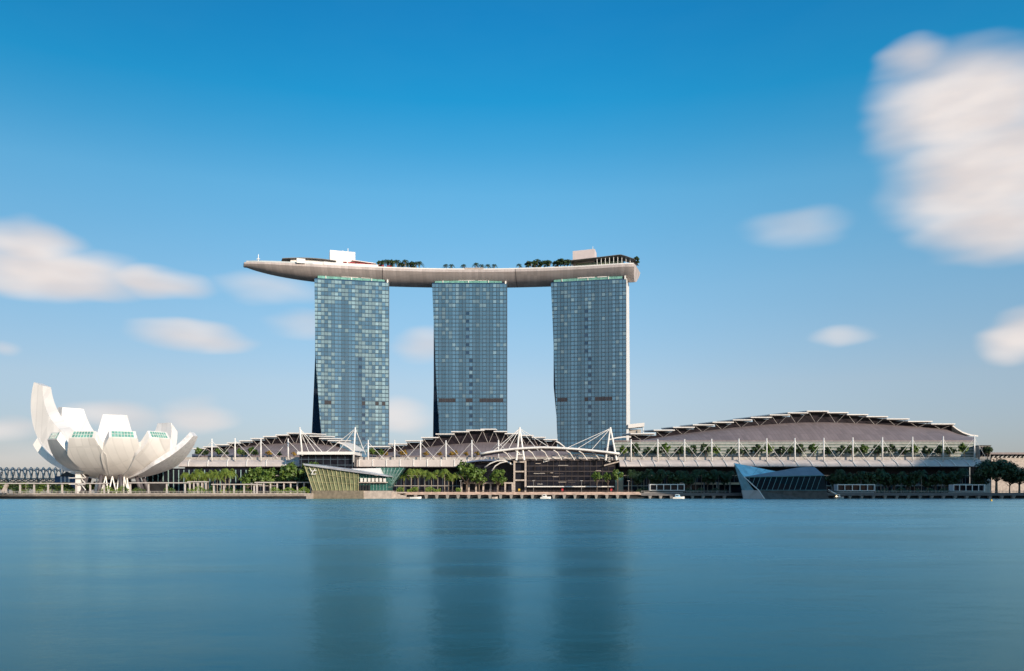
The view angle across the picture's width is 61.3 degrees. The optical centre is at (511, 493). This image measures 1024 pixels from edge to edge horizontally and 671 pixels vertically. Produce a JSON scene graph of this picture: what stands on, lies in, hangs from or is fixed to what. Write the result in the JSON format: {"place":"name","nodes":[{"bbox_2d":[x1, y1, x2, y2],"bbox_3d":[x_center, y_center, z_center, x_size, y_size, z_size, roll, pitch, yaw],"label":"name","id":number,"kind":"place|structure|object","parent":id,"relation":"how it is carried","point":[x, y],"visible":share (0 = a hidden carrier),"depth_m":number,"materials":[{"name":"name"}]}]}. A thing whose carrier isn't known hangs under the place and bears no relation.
{"place":"outdoors","nodes":[
{"label":"outdoors","id":0,"kind":"place"},
{"bbox_2d":[0,493,312,498],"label":"promenade","id":1,"kind":"structure","parent":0,"point":[156,495],"depth_m":502.60,"materials":[{"name":"concrete"}]},
{"bbox_2d":[0,483,108,492],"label":"covered walkway","id":2,"kind":"structure","parent":1,"relation":"on","point":[56,483],"depth_m":506.40,"materials":[{"name":"white concrete"}]},
{"bbox_2d":[53,487,74,492],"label":"hedge","id":3,"kind":"object","parent":1,"relation":"on","point":[64,489],"visible":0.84,"depth_m":512.80,"materials":[{"name":"green plant"}]},
{"bbox_2d":[69,470,85,492],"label":"stair tower","id":4,"kind":"structure","parent":1,"relation":"on","point":[79,476],"depth_m":527.00,"materials":[{"name":"white metal"}]},
{"bbox_2d":[99,485,128,492],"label":"hedge","id":5,"kind":"object","parent":1,"relation":"on","point":[110,488],"visible":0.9,"depth_m":512.70,"materials":[{"name":"green plant"}]},
{"bbox_2d":[31,382,197,492],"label":"lotus museum","id":6,"kind":"structure","parent":1,"relation":"on","point":[114,452],"depth_m":530.28,"materials":[{"name":"white metal"}]},
{"bbox_2d":[127,482,190,492],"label":"covered walkway","id":7,"kind":"structure","parent":1,"relation":"on","point":[157,482],"depth_m":506.40,"materials":[{"name":"white concrete"}]},
{"bbox_2d":[187,481,208,492],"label":"covered walkway","id":8,"kind":"structure","parent":1,"relation":"on","point":[197,485],"depth_m":521.40,"materials":[{"name":"white concrete"}]},
{"bbox_2d":[146,468,249,492],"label":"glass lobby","id":9,"kind":"object","parent":1,"relation":"on","point":[172,475],"visible":0.28,"depth_m":582.00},
{"bbox_2d":[193,469,204,480],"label":"palm tree","id":10,"kind":"object","parent":1,"relation":"on","point":[200,473],"visible":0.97,"depth_m":557.43,"materials":[{"name":"green plant"}]},
{"bbox_2d":[187,485,212,492],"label":"hedge","id":11,"kind":"object","parent":1,"relation":"on","point":[201,490],"visible":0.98,"depth_m":512.65,"materials":[{"name":"green plant"}]},
{"bbox_2d":[209,472,224,492],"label":"palm tree","id":12,"kind":"object","parent":1,"relation":"on","point":[216,477],"visible":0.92,"depth_m":557.03,"materials":[{"name":"green plant"}]},
{"bbox_2d":[218,468,231,491],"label":"palm tree","id":13,"kind":"object","parent":1,"relation":"on","point":[222,472],"visible":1,"depth_m":556.15,"materials":[{"name":"green plant"}]},
{"bbox_2d":[224,468,238,492],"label":"palm tree","id":14,"kind":"object","parent":1,"relation":"on","point":[233,472],"visible":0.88,"depth_m":559.89,"materials":[{"name":"green plant"}]},
{"bbox_2d":[219,487,251,492],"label":"hedge","id":15,"kind":"object","parent":1,"relation":"on","point":[240,490],"visible":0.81,"depth_m":512.74,"materials":[{"name":"green plant"}]},
{"bbox_2d":[211,484,261,492],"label":"covered walkway","id":16,"kind":"structure","parent":1,"relation":"on","point":[234,487],"depth_m":506.40,"materials":[{"name":"white concrete"}]},
{"bbox_2d":[179,433,363,492],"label":"theatre hall","id":17,"kind":"structure","parent":1,"relation":"on","point":[286,445],"depth_m":609.90,"materials":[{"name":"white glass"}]},
{"bbox_2d":[255,482,311,492],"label":"covered walkway","id":18,"kind":"structure","parent":1,"relation":"on","point":[283,485],"depth_m":534.40,"materials":[{"name":"white concrete"}]},
{"bbox_2d":[270,487,309,492],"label":"hedge","id":19,"kind":"object","parent":1,"relation":"on","point":[287,489],"visible":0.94,"depth_m":512.76,"materials":[{"name":"green plant"}]},
{"bbox_2d":[277,461,303,492],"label":"round tree","id":20,"kind":"object","parent":1,"relation":"on","point":[288,471],"visible":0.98,"depth_m":553.28,"materials":[{"name":"green plant"}]},
{"bbox_2d":[0,499,1023,670],"bbox_3d":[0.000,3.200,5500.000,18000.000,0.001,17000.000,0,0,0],"label":"water","id":21,"kind":"structure","parent":0,"point":[511,584],"depth_m":30.00,"materials":[{"name":"blue liquid"}]},
{"bbox_2d":[392,492,408,498],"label":"landing steps","id":22,"kind":"structure","parent":21,"relation":"in","point":[395,495],"depth_m":527.00,"materials":[{"name":"concrete"}]},
{"bbox_2d":[734,463,828,498],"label":"blue crystal pavilion","id":23,"kind":"structure","parent":21,"relation":"in","point":[792,483],"depth_m":512.10,"materials":[{"name":"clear glass"}]},
{"bbox_2d":[397,492,640,498],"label":"promenade","id":24,"kind":"structure","parent":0,"point":[537,495],"depth_m":534.30,"materials":[{"name":"beige concrete"}]},
{"bbox_2d":[404,468,418,487],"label":"palm tree","id":25,"kind":"object","parent":24,"relation":"on","point":[411,473],"visible":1,"depth_m":548.20,"materials":[{"name":"green plant"}]},
{"bbox_2d":[425,472,437,487],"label":"palm tree","id":26,"kind":"object","parent":24,"relation":"on","point":[430,474],"visible":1,"depth_m":548.56,"materials":[{"name":"green plant"}]},
{"bbox_2d":[436,469,450,491],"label":"palm tree","id":27,"kind":"object","parent":24,"relation":"on","point":[443,472],"visible":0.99,"depth_m":548.79,"materials":[{"name":"green plant"}]},
{"bbox_2d":[455,460,479,489],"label":"plaza tree","id":28,"kind":"object","parent":24,"relation":"on","point":[470,469],"visible":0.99,"depth_m":554.30,"materials":[{"name":"green plant"}]},
{"bbox_2d":[468,468,487,491],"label":"plaza tree","id":29,"kind":"object","parent":24,"relation":"on","point":[479,480],"visible":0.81,"depth_m":556.62,"materials":[{"name":"green plant"}]},
{"bbox_2d":[488,469,506,491],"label":"plaza tree","id":30,"kind":"object","parent":24,"relation":"on","point":[495,474],"visible":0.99,"depth_m":555.54,"materials":[{"name":"green plant"}]},
{"bbox_2d":[591,471,601,491],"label":"plaza tree","id":31,"kind":"object","parent":24,"relation":"on","point":[595,475],"visible":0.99,"depth_m":547.57,"materials":[{"name":"green plant"}]},
{"bbox_2d":[602,472,612,483],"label":"plaza tree","id":32,"kind":"object","parent":24,"relation":"on","point":[609,476],"visible":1,"depth_m":555.57,"materials":[{"name":"green plant"}]},
{"bbox_2d":[612,469,623,491],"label":"plaza tree","id":33,"kind":"object","parent":24,"relation":"on","point":[615,473],"visible":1,"depth_m":552.78,"materials":[{"name":"green plant"}]},
{"bbox_2d":[625,469,636,491],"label":"shade tree","id":34,"kind":"object","parent":24,"relation":"on","point":[630,473],"visible":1,"depth_m":560.96,"materials":[{"name":"green plant"}]},
{"bbox_2d":[626,423,643,435],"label":"hotel porch roof","id":35,"kind":"structure","parent":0,"point":[631,428],"depth_m":723.91,"materials":[{"name":"white metal"}]},
{"bbox_2d":[640,493,1023,498],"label":"promenade","id":36,"kind":"structure","parent":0,"point":[845,495],"depth_m":530.31,"materials":[{"name":"grey concrete"}]},
{"bbox_2d":[630,471,645,489],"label":"shade tree","id":37,"kind":"object","parent":36,"relation":"on","point":[636,480],"visible":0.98,"depth_m":560.28,"materials":[{"name":"green plant"}]},
{"bbox_2d":[642,469,656,491],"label":"shade tree","id":38,"kind":"object","parent":36,"relation":"on","point":[650,472],"visible":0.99,"depth_m":561.92,"materials":[{"name":"green plant"}]},
{"bbox_2d":[649,474,662,483],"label":"shade tree","id":39,"kind":"object","parent":36,"relation":"on","point":[657,481],"visible":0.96,"depth_m":561.56,"materials":[{"name":"green plant"}]},
{"bbox_2d":[644,484,684,492],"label":"framed kiosk","id":40,"kind":"object","parent":36,"relation":"on","point":[666,488],"visible":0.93,"depth_m":540.05,"materials":[{"name":"white metal"}]},
{"bbox_2d":[667,472,681,483],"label":"shade tree","id":41,"kind":"object","parent":36,"relation":"on","point":[674,478],"visible":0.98,"depth_m":559.93,"materials":[{"name":"green plant"}]},
{"bbox_2d":[682,473,695,492],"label":"shade tree","id":42,"kind":"object","parent":36,"relation":"on","point":[690,477],"visible":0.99,"depth_m":559.57,"materials":[{"name":"green plant"}]},
{"bbox_2d":[691,469,700,490],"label":"shade tree","id":43,"kind":"object","parent":36,"relation":"on","point":[694,472],"visible":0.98,"depth_m":561.83,"materials":[{"name":"green plant"}]},
{"bbox_2d":[701,471,716,489],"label":"shade tree","id":44,"kind":"object","parent":36,"relation":"on","point":[710,476],"visible":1,"depth_m":559.19,"materials":[{"name":"green plant"}]},
{"bbox_2d":[717,471,732,492],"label":"shade tree","id":45,"kind":"object","parent":36,"relation":"on","point":[725,480],"visible":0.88,"depth_m":562.28,"materials":[{"name":"green plant"}]},
{"bbox_2d":[825,473,840,491],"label":"shade tree","id":46,"kind":"object","parent":36,"relation":"on","point":[832,479],"visible":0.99,"depth_m":565.66,"materials":[{"name":"green plant"}]},
{"bbox_2d":[834,469,846,478],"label":"shade tree","id":47,"kind":"object","parent":36,"relation":"on","point":[839,473],"visible":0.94,"depth_m":564.49,"materials":[{"name":"green plant"}]},
{"bbox_2d":[837,472,854,483],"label":"shade tree","id":48,"kind":"object","parent":36,"relation":"on","point":[847,479],"visible":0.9,"depth_m":562.04,"materials":[{"name":"green plant"}]},
{"bbox_2d":[832,484,874,492],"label":"framed kiosk","id":49,"kind":"object","parent":36,"relation":"on","point":[855,488],"visible":0.93,"depth_m":541.39,"materials":[{"name":"white metal"}]},
{"bbox_2d":[859,471,876,483],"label":"shade tree","id":50,"kind":"object","parent":36,"relation":"on","point":[867,481],"visible":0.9,"depth_m":562.10,"materials":[{"name":"green plant"}]},
{"bbox_2d":[868,472,884,492],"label":"shade tree","id":51,"kind":"object","parent":36,"relation":"on","point":[879,477],"visible":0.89,"depth_m":564.06,"materials":[{"name":"green plant"}]},
{"bbox_2d":[881,472,896,492],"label":"shade tree","id":52,"kind":"object","parent":36,"relation":"on","point":[887,482],"visible":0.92,"depth_m":564.24,"materials":[{"name":"green plant"}]},
{"bbox_2d":[887,473,901,489],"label":"shade tree","id":53,"kind":"object","parent":36,"relation":"on","point":[897,478],"visible":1,"depth_m":563.06,"materials":[{"name":"green plant"}]},
{"bbox_2d":[901,474,916,492],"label":"shade tree","id":54,"kind":"object","parent":36,"relation":"on","point":[905,482],"visible":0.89,"depth_m":565.04,"materials":[{"name":"green plant"}]},
{"bbox_2d":[907,471,923,492],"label":"shade tree","id":55,"kind":"object","parent":36,"relation":"on","point":[914,475],"visible":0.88,"depth_m":564.86,"materials":[{"name":"green plant"}]},
{"bbox_2d":[916,470,928,492],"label":"shade tree","id":56,"kind":"object","parent":36,"relation":"on","point":[919,472],"visible":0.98,"depth_m":564.21,"materials":[{"name":"green plant"}]},
{"bbox_2d":[920,474,933,492],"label":"shade tree","id":57,"kind":"object","parent":36,"relation":"on","point":[928,484],"visible":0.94,"depth_m":565.52,"materials":[{"name":"green plant"}]},
{"bbox_2d":[916,488,949,492],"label":"hedge","id":58,"kind":"object","parent":36,"relation":"on","point":[933,490],"visible":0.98,"depth_m":542.65,"materials":[{"name":"green plant"}]},
{"bbox_2d":[926,473,941,489],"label":"shade tree","id":59,"kind":"object","parent":36,"relation":"on","point":[937,478],"visible":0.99,"depth_m":562.59,"materials":[{"name":"green plant"}]},
{"bbox_2d":[941,472,957,491],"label":"shade tree","id":60,"kind":"object","parent":36,"relation":"on","point":[950,480],"visible":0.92,"depth_m":562.66,"materials":[{"name":"green plant"}]},
{"bbox_2d":[949,470,963,483],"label":"shade tree","id":61,"kind":"object","parent":36,"relation":"on","point":[956,474],"visible":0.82,"depth_m":564.01,"materials":[{"name":"green plant"}]},
{"bbox_2d":[958,468,970,483],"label":"shade tree","id":62,"kind":"object","parent":36,"relation":"on","point":[962,471],"visible":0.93,"depth_m":565.79,"materials":[{"name":"green plant"}]},
{"bbox_2d":[948,484,984,492],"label":"framed kiosk","id":63,"kind":"object","parent":36,"relation":"on","point":[967,488],"visible":0.93,"depth_m":541.50,"materials":[{"name":"white metal"}]},
{"bbox_2d":[974,458,1020,492],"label":"spreading tree","id":64,"kind":"object","parent":36,"relation":"on","point":[998,470],"visible":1,"depth_m":540.83,"materials":[{"name":"green plant"}]},
{"bbox_2d":[1002,467,1023,492],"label":"spreading tree","id":65,"kind":"object","parent":36,"relation":"on","point":[1018,478],"visible":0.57,"depth_m":548.95,"materials":[{"name":"green plant"}]},
{"bbox_2d":[990,452,1023,492],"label":"causeway building","id":66,"kind":"structure","parent":0,"point":[1013,457],"depth_m":660.00,"materials":[{"name":"stone"}]},
{"bbox_3d":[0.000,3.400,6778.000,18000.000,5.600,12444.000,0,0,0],"label":"ground","id":67,"kind":"structure","parent":0,"visible":0},
{"bbox_2d":[0,467,65,492],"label":"helix footbridge","id":68,"kind":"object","parent":67,"relation":"on","point":[6,478],"visible":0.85,"depth_m":637.22,"materials":[{"name":"metal"}]},
{"bbox_2d":[55,472,74,492],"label":"building","id":69,"kind":"structure","parent":67,"relation":"on","point":[64,477],"depth_m":606.00,"materials":[{"name":"glass"}]},
{"bbox_2d":[238,472,255,492],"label":"round tree","id":70,"kind":"object","parent":67,"relation":"on","point":[246,480],"visible":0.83,"depth_m":560.13,"materials":[{"name":"green plant"}]},
{"bbox_2d":[245,466,264,485],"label":"round tree","id":71,"kind":"object","parent":67,"relation":"on","point":[254,472],"visible":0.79,"depth_m":559.44,"materials":[{"name":"green plant"}]},
{"bbox_2d":[258,467,278,492],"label":"round tree","id":72,"kind":"object","parent":67,"relation":"on","point":[271,474],"visible":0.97,"depth_m":556.75,"materials":[{"name":"green plant"}]},
{"bbox_2d":[292,467,308,485],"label":"round tree","id":73,"kind":"object","parent":67,"relation":"on","point":[303,478],"visible":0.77,"depth_m":558.32,"materials":[{"name":"green plant"}]},
{"bbox_2d":[297,427,365,492],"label":"cable-stayed canopy","id":74,"kind":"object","parent":67,"relation":"on","point":[343,459],"depth_m":575.00,"materials":[{"name":"white metal"}]},
{"bbox_2d":[312,276,388,456],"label":"hotel tower","id":75,"kind":"structure","parent":67,"relation":"on","point":[351,382],"depth_m":788.02,"materials":[{"name":"blue glass"}]},
{"bbox_2d":[303,463,405,498],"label":"yellow glass pavilion","id":76,"kind":"structure","parent":67,"relation":"on","point":[329,482],"depth_m":524.64,"materials":[{"name":"green glass"}]},
{"bbox_2d":[432,280,506,436],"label":"hotel tower","id":77,"kind":"structure","parent":67,"relation":"on","point":[470,354],"depth_m":799.01,"materials":[{"name":"blue glass"}]},
{"bbox_2d":[357,429,612,491],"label":"shopping hall","id":78,"kind":"structure","parent":67,"relation":"on","point":[470,442],"depth_m":608.59,"materials":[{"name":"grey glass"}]},
{"bbox_2d":[461,482,512,491],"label":"colonnade","id":79,"kind":"object","parent":67,"relation":"on","point":[491,486],"visible":0.61,"depth_m":567.00,"materials":[{"name":"stone"}]},
{"bbox_2d":[466,459,512,481],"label":"entrance arch","id":80,"kind":"structure","parent":67,"relation":"on","point":[505,465],"depth_m":581.00,"materials":[{"name":"black glass"}]},
{"bbox_2d":[512,459,622,491],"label":"plaza atrium","id":81,"kind":"object","parent":67,"relation":"on","point":[558,475],"visible":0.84,"depth_m":576.00,"materials":[{"name":"black glass"}]},
{"bbox_2d":[480,427,619,461],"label":"plaza canopy","id":82,"kind":"object","parent":81,"relation":"on","point":[569,449],"visible":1,"depth_m":567.53,"materials":[{"name":"white metal"}]},
{"bbox_2d":[551,276,629,456],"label":"hotel tower","id":83,"kind":"structure","parent":67,"relation":"on","point":[590,320],"depth_m":787.36,"materials":[{"name":"blue glass"}]},
{"bbox_2d":[243,249,639,287],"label":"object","id":84,"kind":"structure","parent":83,"relation":"on","point":[588,263],"depth_m":788.65,"materials":[{"name":"metal"}]},
{"bbox_2d":[677,482,741,492],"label":"shop frontage","id":85,"kind":"object","parent":67,"relation":"on","point":[735,487],"visible":0.34,"depth_m":579.70,"materials":[{"name":"concrete"}]},
{"bbox_2d":[604,411,986,492],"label":"convention hall","id":86,"kind":"structure","parent":67,"relation":"on","point":[822,430],"depth_m":607.60,"materials":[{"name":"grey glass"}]},
{"bbox_2d":[627,443,640,456],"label":"terrace tree","id":87,"kind":"object","parent":86,"relation":"on","point":[635,445],"visible":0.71,"depth_m":596.43,"materials":[{"name":"green plant"}]},
{"bbox_2d":[660,443,670,453],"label":"terrace tree","id":88,"kind":"object","parent":86,"relation":"on","point":[665,447],"visible":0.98,"depth_m":596.14,"materials":[{"name":"green plant"}]},
{"bbox_2d":[685,445,697,456],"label":"terrace tree","id":89,"kind":"object","parent":86,"relation":"on","point":[689,451],"visible":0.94,"depth_m":596.78,"materials":[{"name":"green plant"}]},
{"bbox_2d":[700,444,713,453],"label":"terrace tree","id":90,"kind":"object","parent":86,"relation":"on","point":[708,449],"visible":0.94,"depth_m":596.86,"materials":[{"name":"green plant"}]},
{"bbox_2d":[750,444,763,456],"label":"terrace tree","id":91,"kind":"object","parent":86,"relation":"on","point":[756,448],"visible":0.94,"depth_m":596.32,"materials":[{"name":"green plant"}]},
{"bbox_2d":[764,443,773,456],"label":"terrace tree","id":92,"kind":"object","parent":86,"relation":"on","point":[769,449],"visible":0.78,"depth_m":596.97,"materials":[{"name":"green plant"}]},
{"bbox_2d":[774,446,785,454],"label":"terrace tree","id":93,"kind":"object","parent":86,"relation":"on","point":[780,451],"visible":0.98,"depth_m":596.80,"materials":[{"name":"green plant"}]},
{"bbox_2d":[793,444,805,456],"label":"terrace tree","id":94,"kind":"object","parent":86,"relation":"on","point":[799,450],"visible":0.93,"depth_m":595.66,"materials":[{"name":"green plant"}]},
{"bbox_2d":[808,443,818,456],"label":"terrace tree","id":95,"kind":"object","parent":86,"relation":"on","point":[811,448],"visible":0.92,"depth_m":596.38,"materials":[{"name":"green plant"}]},
{"bbox_2d":[835,445,848,456],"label":"terrace tree","id":96,"kind":"object","parent":86,"relation":"on","point":[841,449],"visible":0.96,"depth_m":596.23,"materials":[{"name":"green plant"}]},
{"bbox_2d":[846,445,859,456],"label":"terrace tree","id":97,"kind":"object","parent":86,"relation":"on","point":[849,450],"visible":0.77,"depth_m":597.26,"materials":[{"name":"green plant"}]},
{"bbox_2d":[858,444,868,456],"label":"terrace tree","id":98,"kind":"object","parent":86,"relation":"on","point":[863,448],"visible":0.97,"depth_m":597.65,"materials":[{"name":"green plant"}]},
{"bbox_2d":[871,445,881,456],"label":"terrace tree","id":99,"kind":"object","parent":86,"relation":"on","point":[878,449],"visible":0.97,"depth_m":597.01,"materials":[{"name":"green plant"}]},
{"bbox_2d":[883,444,897,453],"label":"terrace tree","id":100,"kind":"object","parent":86,"relation":"on","point":[892,446],"visible":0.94,"depth_m":596.02,"materials":[{"name":"green plant"}]},
{"bbox_2d":[909,444,919,453],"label":"terrace tree","id":101,"kind":"object","parent":86,"relation":"on","point":[915,449],"visible":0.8,"depth_m":597.72,"materials":[{"name":"green plant"}]},
{"bbox_2d":[921,445,933,456],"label":"terrace tree","id":102,"kind":"object","parent":86,"relation":"on","point":[925,450],"visible":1,"depth_m":597.46,"materials":[{"name":"green plant"}]},
{"bbox_2d":[958,443,968,455],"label":"terrace tree","id":103,"kind":"object","parent":86,"relation":"on","point":[961,446],"visible":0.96,"depth_m":597.16,"materials":[{"name":"green plant"}]},
{"bbox_2d":[830,484,944,492],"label":"shop frontage","id":104,"kind":"object","parent":67,"relation":"on","point":[900,487],"visible":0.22,"depth_m":578.60,"materials":[{"name":"concrete"}]},
{"bbox_2d":[970,445,990,492],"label":"roof block","id":105,"kind":"structure","parent":67,"relation":"on","point":[979,455],"depth_m":600.00,"materials":[{"name":"concrete"}]},
{"bbox_2d":[983,446,992,459],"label":"roof tree","id":106,"kind":"object","parent":105,"relation":"attached to","point":[986,449],"visible":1,"depth_m":595.42,"materials":[{"name":"green plant"}]},
{"bbox_2d":[971,474,989,484],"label":"spreading tree","id":107,"kind":"object","parent":67,"relation":"on","point":[978,480],"visible":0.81,"depth_m":556.13,"materials":[{"name":"green plant"}]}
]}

